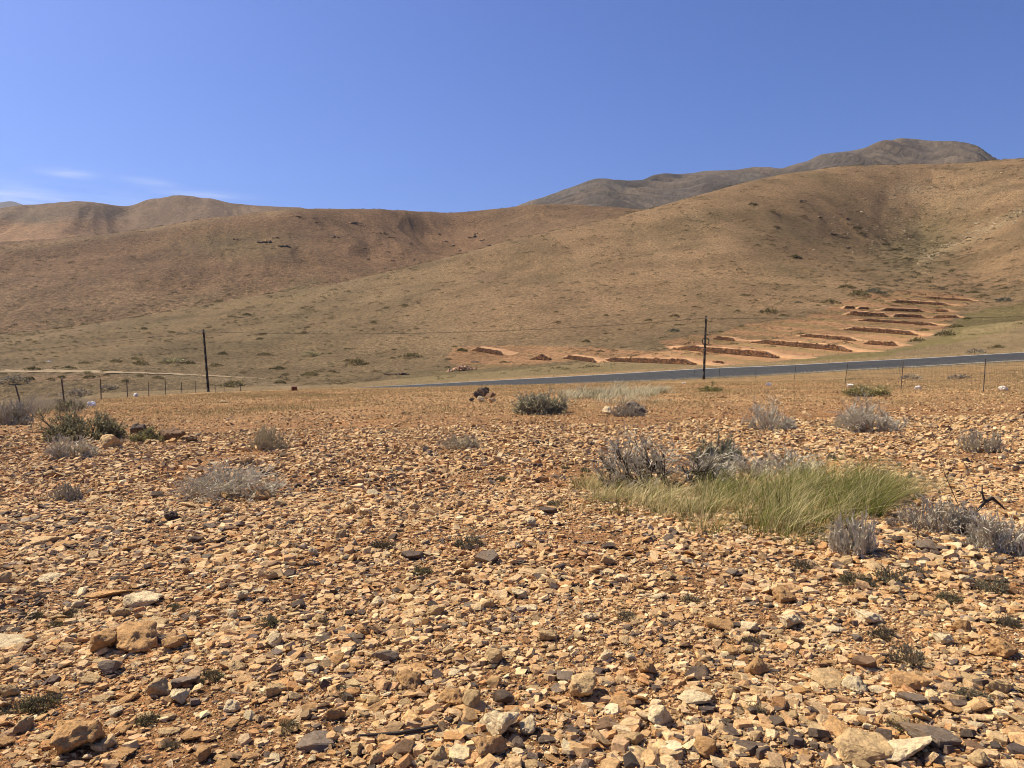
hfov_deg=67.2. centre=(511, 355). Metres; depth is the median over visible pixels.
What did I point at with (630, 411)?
bush
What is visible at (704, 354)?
utility pole
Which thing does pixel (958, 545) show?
stone
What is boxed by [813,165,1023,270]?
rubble
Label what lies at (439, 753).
stone
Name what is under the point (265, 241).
rock ledge
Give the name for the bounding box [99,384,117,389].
hillside shrub
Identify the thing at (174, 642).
stone
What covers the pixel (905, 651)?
weed
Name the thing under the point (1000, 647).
stone
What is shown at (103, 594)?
stone
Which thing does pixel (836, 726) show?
stone
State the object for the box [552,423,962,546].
grass clump
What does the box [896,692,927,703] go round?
stone
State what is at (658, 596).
stone
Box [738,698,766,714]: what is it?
weed
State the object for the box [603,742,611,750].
stone
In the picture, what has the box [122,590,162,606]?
stone
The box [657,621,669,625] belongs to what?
stone
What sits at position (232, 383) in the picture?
hillside shrub
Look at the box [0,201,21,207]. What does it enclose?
mountain
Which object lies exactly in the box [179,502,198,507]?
stone
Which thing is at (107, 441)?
stone
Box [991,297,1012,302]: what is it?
hillside shrub
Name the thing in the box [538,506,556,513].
stone
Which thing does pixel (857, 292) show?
hillside shrub
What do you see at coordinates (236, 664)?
stone
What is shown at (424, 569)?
weed
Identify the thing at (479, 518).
stone
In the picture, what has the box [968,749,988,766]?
stone
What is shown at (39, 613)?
weed
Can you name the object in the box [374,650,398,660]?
stone
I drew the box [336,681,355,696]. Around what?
weed
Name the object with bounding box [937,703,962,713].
stone
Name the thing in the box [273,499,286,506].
stone
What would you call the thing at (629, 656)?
stone
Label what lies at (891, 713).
stone
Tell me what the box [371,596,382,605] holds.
stone
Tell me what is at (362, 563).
stone
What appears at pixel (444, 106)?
sky
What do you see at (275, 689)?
stone
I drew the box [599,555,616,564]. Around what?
stone
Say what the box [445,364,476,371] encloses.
rock outcrop
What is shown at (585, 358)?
terrace wall
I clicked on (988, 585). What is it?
weed
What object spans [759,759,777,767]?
stone
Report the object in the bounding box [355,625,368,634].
stone
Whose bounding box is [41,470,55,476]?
stone
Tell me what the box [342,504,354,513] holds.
stone
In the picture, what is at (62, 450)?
bush
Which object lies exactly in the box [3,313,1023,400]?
dry grass
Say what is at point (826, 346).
terrace wall
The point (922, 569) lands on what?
weed
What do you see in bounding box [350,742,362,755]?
stone
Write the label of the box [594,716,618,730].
stone
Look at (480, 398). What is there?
stone
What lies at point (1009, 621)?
weed
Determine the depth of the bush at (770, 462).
10.09 m
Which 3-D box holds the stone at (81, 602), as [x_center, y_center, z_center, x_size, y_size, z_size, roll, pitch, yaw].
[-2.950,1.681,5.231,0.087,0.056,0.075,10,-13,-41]
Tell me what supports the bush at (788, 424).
on the ground at (966, 337)
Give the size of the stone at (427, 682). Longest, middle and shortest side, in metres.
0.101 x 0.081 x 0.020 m
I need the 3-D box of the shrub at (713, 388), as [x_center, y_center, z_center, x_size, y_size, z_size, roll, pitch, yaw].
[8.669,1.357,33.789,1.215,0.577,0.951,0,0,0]
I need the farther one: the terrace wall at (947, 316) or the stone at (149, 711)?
the terrace wall at (947, 316)
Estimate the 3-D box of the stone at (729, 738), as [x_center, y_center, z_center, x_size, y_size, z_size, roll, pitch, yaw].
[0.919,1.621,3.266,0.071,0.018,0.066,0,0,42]
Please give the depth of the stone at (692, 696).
3.60 m
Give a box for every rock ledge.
[257,240,273,243]
[384,372,410,374]
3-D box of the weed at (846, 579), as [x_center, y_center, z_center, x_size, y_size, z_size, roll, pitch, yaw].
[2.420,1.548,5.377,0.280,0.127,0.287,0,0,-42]
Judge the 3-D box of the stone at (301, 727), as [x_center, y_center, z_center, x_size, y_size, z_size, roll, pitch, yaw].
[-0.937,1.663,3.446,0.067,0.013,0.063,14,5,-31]
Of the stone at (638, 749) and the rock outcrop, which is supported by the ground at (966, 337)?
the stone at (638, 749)
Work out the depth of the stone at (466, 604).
5.09 m
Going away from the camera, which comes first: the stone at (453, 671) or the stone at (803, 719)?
the stone at (803, 719)
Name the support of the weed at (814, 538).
on the ground at (966, 337)
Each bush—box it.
[0,395,35,424]
[42,433,102,458]
[46,481,83,500]
[164,447,290,503]
[244,424,290,450]
[434,432,482,449]
[588,420,739,491]
[609,403,646,416]
[720,442,825,479]
[739,392,797,430]
[827,387,912,431]
[827,506,878,559]
[885,493,988,537]
[956,426,1005,452]
[960,506,1023,556]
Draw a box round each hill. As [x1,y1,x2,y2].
[0,158,1023,399]
[0,195,303,241]
[0,204,645,332]
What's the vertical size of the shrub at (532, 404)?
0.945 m
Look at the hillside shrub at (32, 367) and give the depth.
127.36 m
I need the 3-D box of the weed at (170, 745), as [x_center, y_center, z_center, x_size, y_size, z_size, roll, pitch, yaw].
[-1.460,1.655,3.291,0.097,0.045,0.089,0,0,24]
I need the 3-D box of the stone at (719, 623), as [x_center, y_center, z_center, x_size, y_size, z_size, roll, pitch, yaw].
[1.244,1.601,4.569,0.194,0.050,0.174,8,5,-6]
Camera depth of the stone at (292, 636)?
4.55 m
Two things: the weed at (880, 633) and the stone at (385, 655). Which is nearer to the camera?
the stone at (385, 655)
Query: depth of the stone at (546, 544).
6.52 m
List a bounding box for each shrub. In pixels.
[0,374,32,382]
[0,392,99,415]
[16,405,129,442]
[22,365,44,369]
[55,398,85,411]
[58,388,91,397]
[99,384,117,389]
[128,426,165,442]
[133,360,148,364]
[162,357,186,362]
[219,380,245,386]
[300,371,318,376]
[301,350,320,356]
[346,358,369,364]
[398,353,422,357]
[455,348,467,351]
[510,386,570,415]
[690,429,749,469]
[697,380,723,391]
[760,307,778,313]
[819,298,841,302]
[838,284,856,288]
[841,383,892,396]
[846,289,871,295]
[864,288,879,291]
[900,374,922,379]
[908,337,924,341]
[931,329,955,336]
[946,374,973,379]
[947,323,963,327]
[965,348,987,353]
[987,344,1003,347]
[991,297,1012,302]
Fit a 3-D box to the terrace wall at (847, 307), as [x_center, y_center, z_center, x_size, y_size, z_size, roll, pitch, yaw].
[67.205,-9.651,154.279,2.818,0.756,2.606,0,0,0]
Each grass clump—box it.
[548,378,677,404]
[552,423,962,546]
[882,472,978,503]
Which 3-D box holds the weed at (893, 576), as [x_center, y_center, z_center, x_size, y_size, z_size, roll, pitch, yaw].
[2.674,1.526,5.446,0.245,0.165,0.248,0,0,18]
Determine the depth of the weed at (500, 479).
10.20 m
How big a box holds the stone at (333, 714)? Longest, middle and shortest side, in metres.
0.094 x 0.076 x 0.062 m
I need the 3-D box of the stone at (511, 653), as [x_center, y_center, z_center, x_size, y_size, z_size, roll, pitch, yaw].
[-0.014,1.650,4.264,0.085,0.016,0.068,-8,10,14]
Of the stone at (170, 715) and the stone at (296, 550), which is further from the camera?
the stone at (296, 550)
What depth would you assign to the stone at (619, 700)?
3.60 m
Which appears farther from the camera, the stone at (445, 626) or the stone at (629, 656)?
the stone at (445, 626)
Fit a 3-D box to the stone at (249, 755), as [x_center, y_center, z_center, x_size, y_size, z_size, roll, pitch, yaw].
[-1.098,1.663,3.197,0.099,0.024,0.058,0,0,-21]
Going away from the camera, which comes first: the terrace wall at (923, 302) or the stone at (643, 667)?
the stone at (643, 667)
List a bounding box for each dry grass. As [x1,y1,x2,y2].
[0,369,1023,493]
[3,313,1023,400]
[373,348,1023,387]
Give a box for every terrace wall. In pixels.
[471,346,518,355]
[531,354,551,360]
[563,354,609,362]
[602,357,728,365]
[667,345,816,358]
[712,361,728,363]
[715,336,745,340]
[747,339,882,351]
[795,334,869,341]
[840,305,854,308]
[841,311,892,316]
[841,327,938,335]
[853,318,948,325]
[854,306,868,308]
[862,340,912,345]
[875,307,928,311]
[885,300,959,305]
[891,313,928,317]
[921,296,983,300]
[931,315,963,317]
[935,308,956,311]
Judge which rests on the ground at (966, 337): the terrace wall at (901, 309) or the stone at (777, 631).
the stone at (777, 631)
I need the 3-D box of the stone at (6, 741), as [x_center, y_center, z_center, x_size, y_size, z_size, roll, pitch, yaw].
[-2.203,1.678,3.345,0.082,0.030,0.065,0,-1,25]
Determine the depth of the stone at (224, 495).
9.25 m
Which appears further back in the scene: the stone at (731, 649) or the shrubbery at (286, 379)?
the shrubbery at (286, 379)
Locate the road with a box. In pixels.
[355,352,1023,387]
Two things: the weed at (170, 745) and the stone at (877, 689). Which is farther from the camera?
the stone at (877, 689)
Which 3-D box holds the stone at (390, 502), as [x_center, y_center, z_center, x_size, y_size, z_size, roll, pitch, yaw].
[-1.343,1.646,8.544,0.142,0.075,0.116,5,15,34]
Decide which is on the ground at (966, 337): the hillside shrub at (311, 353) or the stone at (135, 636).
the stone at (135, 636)
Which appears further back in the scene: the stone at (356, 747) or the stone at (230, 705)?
the stone at (230, 705)
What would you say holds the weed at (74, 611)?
on the ground at (966, 337)
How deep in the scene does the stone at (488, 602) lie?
5.01 m
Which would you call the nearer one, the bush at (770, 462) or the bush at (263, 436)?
the bush at (770, 462)
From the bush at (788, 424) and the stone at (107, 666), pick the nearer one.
the stone at (107, 666)
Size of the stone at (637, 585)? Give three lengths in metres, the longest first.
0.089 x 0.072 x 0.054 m
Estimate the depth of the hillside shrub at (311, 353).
154.06 m
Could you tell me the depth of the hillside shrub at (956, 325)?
113.41 m
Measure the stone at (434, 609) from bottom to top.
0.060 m
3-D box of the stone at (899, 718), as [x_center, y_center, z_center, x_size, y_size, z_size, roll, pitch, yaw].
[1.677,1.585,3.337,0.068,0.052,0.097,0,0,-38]
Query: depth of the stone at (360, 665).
4.11 m
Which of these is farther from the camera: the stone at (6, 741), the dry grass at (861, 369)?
the dry grass at (861, 369)
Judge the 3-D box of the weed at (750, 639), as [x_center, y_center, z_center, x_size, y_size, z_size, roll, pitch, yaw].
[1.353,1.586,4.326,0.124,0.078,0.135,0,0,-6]
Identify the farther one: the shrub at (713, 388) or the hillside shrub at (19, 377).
the hillside shrub at (19, 377)
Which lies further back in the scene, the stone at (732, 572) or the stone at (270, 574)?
the stone at (270, 574)
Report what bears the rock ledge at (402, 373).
on the hill at (752, 260)
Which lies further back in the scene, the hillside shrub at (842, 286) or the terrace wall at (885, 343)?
the hillside shrub at (842, 286)
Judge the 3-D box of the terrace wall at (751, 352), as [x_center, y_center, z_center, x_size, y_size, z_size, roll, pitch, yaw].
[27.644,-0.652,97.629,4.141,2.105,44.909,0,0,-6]
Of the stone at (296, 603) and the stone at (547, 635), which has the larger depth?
the stone at (296, 603)
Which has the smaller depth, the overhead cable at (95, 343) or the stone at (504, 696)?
the stone at (504, 696)
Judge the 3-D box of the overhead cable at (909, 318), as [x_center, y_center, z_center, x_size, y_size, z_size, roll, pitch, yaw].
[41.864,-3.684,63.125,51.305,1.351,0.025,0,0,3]
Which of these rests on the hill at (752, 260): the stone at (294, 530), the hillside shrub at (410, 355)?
the hillside shrub at (410, 355)
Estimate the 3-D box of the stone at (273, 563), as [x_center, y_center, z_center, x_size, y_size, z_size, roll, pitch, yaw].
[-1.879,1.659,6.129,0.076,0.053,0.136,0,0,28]
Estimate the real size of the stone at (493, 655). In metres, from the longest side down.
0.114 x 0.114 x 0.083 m
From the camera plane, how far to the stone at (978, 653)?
4.09 m
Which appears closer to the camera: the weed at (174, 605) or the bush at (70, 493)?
the weed at (174, 605)
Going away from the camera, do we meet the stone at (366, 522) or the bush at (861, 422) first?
the stone at (366, 522)
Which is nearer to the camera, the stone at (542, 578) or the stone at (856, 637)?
the stone at (856, 637)
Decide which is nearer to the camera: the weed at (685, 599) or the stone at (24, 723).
the stone at (24, 723)
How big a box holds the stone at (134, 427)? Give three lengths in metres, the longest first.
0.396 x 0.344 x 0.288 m
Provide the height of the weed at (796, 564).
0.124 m
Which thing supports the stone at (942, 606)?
on the ground at (966, 337)
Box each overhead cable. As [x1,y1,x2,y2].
[0,332,196,352]
[226,318,702,333]
[730,316,1023,318]
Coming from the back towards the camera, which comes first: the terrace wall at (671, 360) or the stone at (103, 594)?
the terrace wall at (671, 360)
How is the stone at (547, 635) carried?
on the ground at (966, 337)
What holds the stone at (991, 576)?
on the ground at (966, 337)
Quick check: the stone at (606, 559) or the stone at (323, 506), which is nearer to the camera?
the stone at (606, 559)
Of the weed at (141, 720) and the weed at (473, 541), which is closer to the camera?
the weed at (141, 720)
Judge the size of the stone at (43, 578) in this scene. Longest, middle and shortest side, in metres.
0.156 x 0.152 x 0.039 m
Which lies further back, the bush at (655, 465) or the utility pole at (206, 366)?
the utility pole at (206, 366)
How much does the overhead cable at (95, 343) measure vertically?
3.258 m
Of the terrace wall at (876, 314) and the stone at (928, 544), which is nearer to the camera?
the stone at (928, 544)
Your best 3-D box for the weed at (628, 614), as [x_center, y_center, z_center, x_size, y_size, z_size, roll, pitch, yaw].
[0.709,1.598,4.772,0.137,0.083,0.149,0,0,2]
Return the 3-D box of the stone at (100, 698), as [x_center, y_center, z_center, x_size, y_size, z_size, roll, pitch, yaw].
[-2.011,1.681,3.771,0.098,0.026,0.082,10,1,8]
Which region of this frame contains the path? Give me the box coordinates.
[0,369,276,379]
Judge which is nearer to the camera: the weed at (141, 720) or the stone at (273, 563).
the weed at (141, 720)
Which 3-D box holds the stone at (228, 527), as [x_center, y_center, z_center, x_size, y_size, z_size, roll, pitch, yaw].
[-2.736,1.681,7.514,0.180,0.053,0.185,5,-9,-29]
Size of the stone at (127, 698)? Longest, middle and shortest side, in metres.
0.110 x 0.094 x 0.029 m
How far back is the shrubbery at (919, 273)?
212.78 m
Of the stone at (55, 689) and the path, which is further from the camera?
the path
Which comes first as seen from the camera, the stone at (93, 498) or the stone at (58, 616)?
the stone at (58, 616)
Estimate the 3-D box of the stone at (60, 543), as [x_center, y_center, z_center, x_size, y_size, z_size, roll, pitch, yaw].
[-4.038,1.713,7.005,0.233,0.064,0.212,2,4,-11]
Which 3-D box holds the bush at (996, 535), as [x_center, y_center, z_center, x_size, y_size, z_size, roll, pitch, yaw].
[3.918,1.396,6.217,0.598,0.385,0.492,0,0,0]
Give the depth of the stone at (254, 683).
3.89 m
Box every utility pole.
[202,329,209,391]
[702,316,708,379]
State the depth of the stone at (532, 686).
3.83 m
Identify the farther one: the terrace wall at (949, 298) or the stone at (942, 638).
the terrace wall at (949, 298)
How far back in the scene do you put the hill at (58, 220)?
965.57 m
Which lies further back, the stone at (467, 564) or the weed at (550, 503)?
the weed at (550, 503)
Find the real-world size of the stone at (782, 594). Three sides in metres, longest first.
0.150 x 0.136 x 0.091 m
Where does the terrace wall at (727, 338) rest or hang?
on the hill at (752, 260)
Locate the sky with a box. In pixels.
[0,0,1023,212]
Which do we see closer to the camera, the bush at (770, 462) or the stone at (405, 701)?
the stone at (405, 701)
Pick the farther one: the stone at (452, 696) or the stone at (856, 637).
the stone at (856, 637)
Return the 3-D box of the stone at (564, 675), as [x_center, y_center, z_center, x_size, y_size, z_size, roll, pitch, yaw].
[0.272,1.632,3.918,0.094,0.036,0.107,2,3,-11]
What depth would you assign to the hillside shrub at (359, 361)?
143.01 m
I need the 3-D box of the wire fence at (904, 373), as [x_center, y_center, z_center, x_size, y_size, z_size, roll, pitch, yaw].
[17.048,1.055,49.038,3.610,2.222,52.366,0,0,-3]
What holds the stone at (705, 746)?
on the ground at (966, 337)
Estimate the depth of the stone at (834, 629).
4.47 m
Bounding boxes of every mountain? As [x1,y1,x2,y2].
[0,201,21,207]
[516,138,999,208]
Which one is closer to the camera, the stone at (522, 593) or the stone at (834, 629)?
the stone at (834, 629)
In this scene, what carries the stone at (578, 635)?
on the ground at (966, 337)
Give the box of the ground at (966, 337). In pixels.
[0,321,1023,767]
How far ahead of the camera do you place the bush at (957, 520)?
6.80 m
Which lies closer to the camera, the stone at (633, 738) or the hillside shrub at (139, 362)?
the stone at (633, 738)
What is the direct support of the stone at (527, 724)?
on the ground at (966, 337)
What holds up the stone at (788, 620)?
on the ground at (966, 337)
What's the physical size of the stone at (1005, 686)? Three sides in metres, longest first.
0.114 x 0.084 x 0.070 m
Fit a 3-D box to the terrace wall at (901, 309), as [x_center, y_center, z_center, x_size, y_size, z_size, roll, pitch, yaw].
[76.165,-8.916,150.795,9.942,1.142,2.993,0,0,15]
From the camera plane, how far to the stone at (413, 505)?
8.26 m
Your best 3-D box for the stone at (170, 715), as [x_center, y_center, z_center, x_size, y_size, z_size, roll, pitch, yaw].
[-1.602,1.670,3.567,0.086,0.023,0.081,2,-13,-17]
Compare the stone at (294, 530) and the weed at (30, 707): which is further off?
the stone at (294, 530)
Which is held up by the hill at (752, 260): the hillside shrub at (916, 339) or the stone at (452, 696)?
the hillside shrub at (916, 339)
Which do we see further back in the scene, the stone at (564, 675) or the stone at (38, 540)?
the stone at (38, 540)
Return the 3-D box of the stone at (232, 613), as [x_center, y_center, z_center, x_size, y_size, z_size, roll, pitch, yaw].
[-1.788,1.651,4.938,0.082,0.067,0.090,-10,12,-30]
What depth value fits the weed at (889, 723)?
3.32 m
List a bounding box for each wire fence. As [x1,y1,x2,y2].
[3,379,240,405]
[665,359,1023,391]
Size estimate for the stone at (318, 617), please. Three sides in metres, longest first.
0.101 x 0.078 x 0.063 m
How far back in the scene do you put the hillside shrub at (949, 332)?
98.90 m
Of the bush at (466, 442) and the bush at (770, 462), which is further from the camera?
the bush at (466, 442)
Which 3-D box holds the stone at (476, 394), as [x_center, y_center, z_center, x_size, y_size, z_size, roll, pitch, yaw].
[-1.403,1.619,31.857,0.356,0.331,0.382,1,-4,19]
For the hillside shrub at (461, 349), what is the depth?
147.01 m
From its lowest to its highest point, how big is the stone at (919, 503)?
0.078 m
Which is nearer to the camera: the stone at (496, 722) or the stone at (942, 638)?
the stone at (496, 722)
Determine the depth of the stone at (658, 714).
3.40 m
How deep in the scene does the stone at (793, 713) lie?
3.45 m
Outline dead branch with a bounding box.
[939,460,1004,515]
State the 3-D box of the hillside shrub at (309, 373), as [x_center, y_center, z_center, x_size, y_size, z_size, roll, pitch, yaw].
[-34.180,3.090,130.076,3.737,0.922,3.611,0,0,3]
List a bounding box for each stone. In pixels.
[0,571,11,582]
[0,633,38,647]
[0,684,20,696]
[0,736,14,747]
[5,659,20,662]
[12,715,33,733]
[15,550,27,556]
[25,536,65,544]
[33,730,53,741]
[38,572,60,582]
[39,671,57,677]
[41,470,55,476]
[45,686,59,693]
[49,719,105,755]
[50,614,68,618]
[52,540,81,547]
[71,599,85,606]
[80,672,101,683]
[85,497,99,500]
[86,590,132,597]
[89,694,107,702]
[90,628,116,652]
[97,660,122,673]
[98,434,122,448]
[102,514,112,518]
[107,705,122,716]
[111,607,130,616]
[111,747,136,758]
[113,621,157,651]
[115,690,139,703]
[115,724,132,732]
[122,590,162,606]
[130,423,146,432]
[137,710,154,722]
[138,616,169,623]
[144,677,169,695]
[150,491,163,496]
[157,428,185,440]
[158,727,180,735]
[159,713,174,719]
[161,636,185,648]
[164,512,178,519]
[169,688,189,703]
[170,675,200,688]
[177,584,190,588]
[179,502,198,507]
[180,731,205,739]
[185,436,197,441]
[187,536,204,542]
[194,744,212,762]
[202,523,216,528]
[215,758,235,767]
[221,492,233,497]
[222,506,232,512]
[223,525,238,529]
[223,699,241,711]
[224,720,239,727]
[226,609,238,617]
[227,659,245,673]
[235,752,259,761]
[236,590,248,599]
[245,681,259,689]
[251,586,264,592]
[253,658,267,663]
[256,489,272,499]
[263,682,286,696]
[264,570,277,579]
[266,632,281,646]
[268,561,281,566]
[269,753,279,763]
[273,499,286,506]
[289,633,297,638]
[290,528,300,532]
[290,548,300,552]
[291,599,304,607]
[295,724,303,730]
[295,730,333,751]
[301,702,320,709]
[308,547,319,555]
[315,614,328,621]
[317,504,329,509]
[323,708,345,720]
[335,529,345,537]
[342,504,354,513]
[349,661,373,667]
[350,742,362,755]
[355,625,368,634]
[357,562,368,565]
[360,519,371,527]
[363,700,384,712]
[364,578,376,583]
[368,750,382,764]
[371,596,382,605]
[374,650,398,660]
[377,734,393,743]
[383,500,397,506]
[384,739,414,758]
[396,669,420,689]
[398,697,411,704]
[401,550,423,559]
[406,502,419,508]
[407,662,429,671]
[415,705,424,713]
[425,680,438,688]
[427,605,444,614]
[428,745,447,759]
[437,623,449,629]
[438,688,462,704]
[442,645,454,654]
[448,668,460,675]
[455,500,465,507]
[456,575,473,582]
[460,560,475,568]
[462,689,479,707]
[464,602,475,606]
[471,735,507,754]
[473,391,480,397]
[473,639,488,645]
[474,515,485,520]
[474,549,498,561]
[477,387,489,396]
[477,396,485,401]
[479,710,519,735]
[482,598,494,607]
[484,647,502,663]
[485,392,495,398]
[493,689,514,703]
[498,523,507,530]
[504,650,515,655]
[512,588,526,598]
[518,604,537,609]
[519,714,535,734]
[522,759,538,767]
[525,516,535,524]
[526,685,540,688]
[537,576,548,581]
[537,629,556,640]
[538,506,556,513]
[541,543,551,546]
[543,751,559,763]
[550,683,567,692]
[556,670,572,681]
[569,671,595,696]
[573,631,584,639]
[581,612,596,621]
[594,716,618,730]
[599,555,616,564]
[600,650,613,660]
[600,681,614,686]
[601,542,614,548]
[602,406,611,414]
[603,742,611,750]
[609,695,635,707]
[614,574,627,581]
[619,635,629,644]
[624,732,643,744]
[625,401,645,414]
[625,651,635,660]
[628,616,642,622]
[632,536,650,543]
[632,583,643,588]
[634,745,644,756]
[636,662,656,672]
[647,705,672,724]
[649,592,666,598]
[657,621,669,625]
[664,571,675,578]
[677,689,713,704]
[680,557,694,564]
[685,665,709,680]
[693,734,715,757]
[703,617,734,630]
[718,734,739,741]
[722,643,739,654]
[725,568,738,575]
[732,671,740,678]
[741,621,758,630]
[741,645,754,653]
[744,655,768,675]
[746,601,757,605]
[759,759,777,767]
[771,586,795,602]
[771,629,783,634]
[777,614,801,627]
[779,709,797,718]
[799,715,817,724]
[809,667,843,688]
[825,626,845,631]
[825,716,848,736]
[834,727,893,763]
[839,556,852,563]
[839,594,866,599]
[841,675,867,692]
[850,634,862,640]
[850,655,876,668]
[852,608,882,622]
[867,685,886,693]
[878,710,894,715]
[884,736,932,762]
[886,715,910,727]
[888,585,900,593]
[889,670,931,689]
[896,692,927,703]
[898,721,962,747]
[913,499,923,505]
[915,539,936,549]
[922,705,937,714]
[929,573,937,577]
[931,632,953,643]
[934,558,944,564]
[936,603,949,610]
[937,542,961,549]
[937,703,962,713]
[953,619,972,631]
[957,462,968,469]
[958,574,974,582]
[960,671,983,680]
[964,740,984,750]
[967,721,982,728]
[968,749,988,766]
[969,650,985,655]
[984,575,999,580]
[985,636,1017,657]
[985,679,1013,693]
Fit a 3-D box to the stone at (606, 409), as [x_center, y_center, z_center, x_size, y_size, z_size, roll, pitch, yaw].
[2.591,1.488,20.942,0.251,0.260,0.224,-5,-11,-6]
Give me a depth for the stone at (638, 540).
6.70 m
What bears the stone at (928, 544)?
on the ground at (966, 337)
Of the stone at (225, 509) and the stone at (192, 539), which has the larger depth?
the stone at (225, 509)
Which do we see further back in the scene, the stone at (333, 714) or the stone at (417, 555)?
the stone at (417, 555)
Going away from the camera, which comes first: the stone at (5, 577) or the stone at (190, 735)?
the stone at (190, 735)
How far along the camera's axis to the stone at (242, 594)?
5.27 m
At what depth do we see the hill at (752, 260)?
207.06 m
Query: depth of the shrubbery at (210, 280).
377.68 m
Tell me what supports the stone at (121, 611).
on the ground at (966, 337)
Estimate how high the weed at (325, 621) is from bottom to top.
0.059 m
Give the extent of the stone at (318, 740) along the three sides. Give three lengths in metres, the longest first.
0.170 x 0.153 x 0.045 m
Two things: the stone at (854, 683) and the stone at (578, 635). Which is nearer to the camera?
the stone at (854, 683)
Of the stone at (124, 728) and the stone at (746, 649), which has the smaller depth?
the stone at (124, 728)
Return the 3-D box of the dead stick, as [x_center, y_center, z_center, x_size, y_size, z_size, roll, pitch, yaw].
[-0.492,1.629,3.338,0.345,0.029,0.035,0,0,-9]
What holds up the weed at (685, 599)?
on the ground at (966, 337)
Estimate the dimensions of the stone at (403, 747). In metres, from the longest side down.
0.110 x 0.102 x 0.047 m
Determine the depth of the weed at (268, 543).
6.72 m
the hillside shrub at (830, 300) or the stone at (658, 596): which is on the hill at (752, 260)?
the hillside shrub at (830, 300)
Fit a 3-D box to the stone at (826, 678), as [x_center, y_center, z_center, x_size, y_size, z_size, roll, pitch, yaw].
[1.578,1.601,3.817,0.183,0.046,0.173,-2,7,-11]
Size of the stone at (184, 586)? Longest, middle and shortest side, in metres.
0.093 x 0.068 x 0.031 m
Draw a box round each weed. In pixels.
[0,696,23,715]
[18,690,67,714]
[25,610,44,618]
[43,619,62,627]
[60,604,89,618]
[135,710,162,726]
[159,738,181,751]
[166,602,185,611]
[199,667,225,683]
[242,457,255,465]
[252,615,280,627]
[263,540,277,546]
[276,718,300,734]
[309,619,327,626]
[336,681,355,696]
[370,537,396,549]
[410,564,431,575]
[454,526,483,549]
[496,474,508,481]
[546,499,565,505]
[616,607,636,621]
[679,593,699,602]
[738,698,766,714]
[742,635,764,643]
[789,555,819,571]
[806,534,828,544]
[835,569,880,586]
[865,621,897,640]
[871,557,911,584]
[883,715,906,731]
[886,637,927,665]
[906,566,928,573]
[935,590,963,603]
[954,683,994,704]
[973,570,1009,594]
[995,613,1022,627]
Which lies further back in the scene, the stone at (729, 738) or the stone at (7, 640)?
the stone at (7, 640)
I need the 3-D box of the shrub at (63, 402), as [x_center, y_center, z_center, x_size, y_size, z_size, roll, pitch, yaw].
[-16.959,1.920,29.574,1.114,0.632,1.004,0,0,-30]
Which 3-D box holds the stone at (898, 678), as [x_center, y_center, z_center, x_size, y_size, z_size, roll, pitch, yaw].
[1.923,1.582,3.745,0.180,0.066,0.160,2,-6,-6]
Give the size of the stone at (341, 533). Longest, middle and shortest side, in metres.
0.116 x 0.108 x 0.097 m
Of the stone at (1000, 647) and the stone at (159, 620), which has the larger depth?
the stone at (159, 620)
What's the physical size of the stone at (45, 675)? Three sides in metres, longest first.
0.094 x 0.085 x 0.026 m
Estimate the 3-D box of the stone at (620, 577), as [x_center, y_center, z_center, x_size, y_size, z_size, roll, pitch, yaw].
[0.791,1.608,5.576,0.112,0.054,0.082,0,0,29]
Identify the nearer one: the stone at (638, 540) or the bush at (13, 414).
the stone at (638, 540)
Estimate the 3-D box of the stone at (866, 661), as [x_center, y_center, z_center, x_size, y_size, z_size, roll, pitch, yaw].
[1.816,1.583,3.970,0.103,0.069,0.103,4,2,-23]
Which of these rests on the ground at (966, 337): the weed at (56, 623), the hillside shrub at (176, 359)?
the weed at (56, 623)
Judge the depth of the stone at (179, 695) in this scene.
3.71 m
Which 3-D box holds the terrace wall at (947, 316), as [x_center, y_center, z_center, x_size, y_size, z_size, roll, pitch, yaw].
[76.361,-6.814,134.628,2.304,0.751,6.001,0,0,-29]
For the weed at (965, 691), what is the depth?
3.58 m
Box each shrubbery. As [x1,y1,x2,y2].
[0,157,1023,399]
[0,206,634,329]
[782,192,1023,311]
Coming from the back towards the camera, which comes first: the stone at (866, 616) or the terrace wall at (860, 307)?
the terrace wall at (860, 307)
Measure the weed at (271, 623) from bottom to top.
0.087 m
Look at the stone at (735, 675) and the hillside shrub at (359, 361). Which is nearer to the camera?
the stone at (735, 675)
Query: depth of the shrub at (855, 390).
27.78 m
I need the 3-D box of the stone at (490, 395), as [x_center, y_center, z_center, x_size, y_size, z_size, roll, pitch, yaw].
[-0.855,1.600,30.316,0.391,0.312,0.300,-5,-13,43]
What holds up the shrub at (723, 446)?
on the ground at (966, 337)
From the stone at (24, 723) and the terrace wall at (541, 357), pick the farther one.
the terrace wall at (541, 357)
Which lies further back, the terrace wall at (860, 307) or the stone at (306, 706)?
the terrace wall at (860, 307)
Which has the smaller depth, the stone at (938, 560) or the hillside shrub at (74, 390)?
the stone at (938, 560)
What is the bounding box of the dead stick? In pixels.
[358,724,437,736]
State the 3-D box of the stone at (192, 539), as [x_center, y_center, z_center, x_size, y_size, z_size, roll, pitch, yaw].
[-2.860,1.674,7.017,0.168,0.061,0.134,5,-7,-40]
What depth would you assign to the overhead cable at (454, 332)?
63.56 m

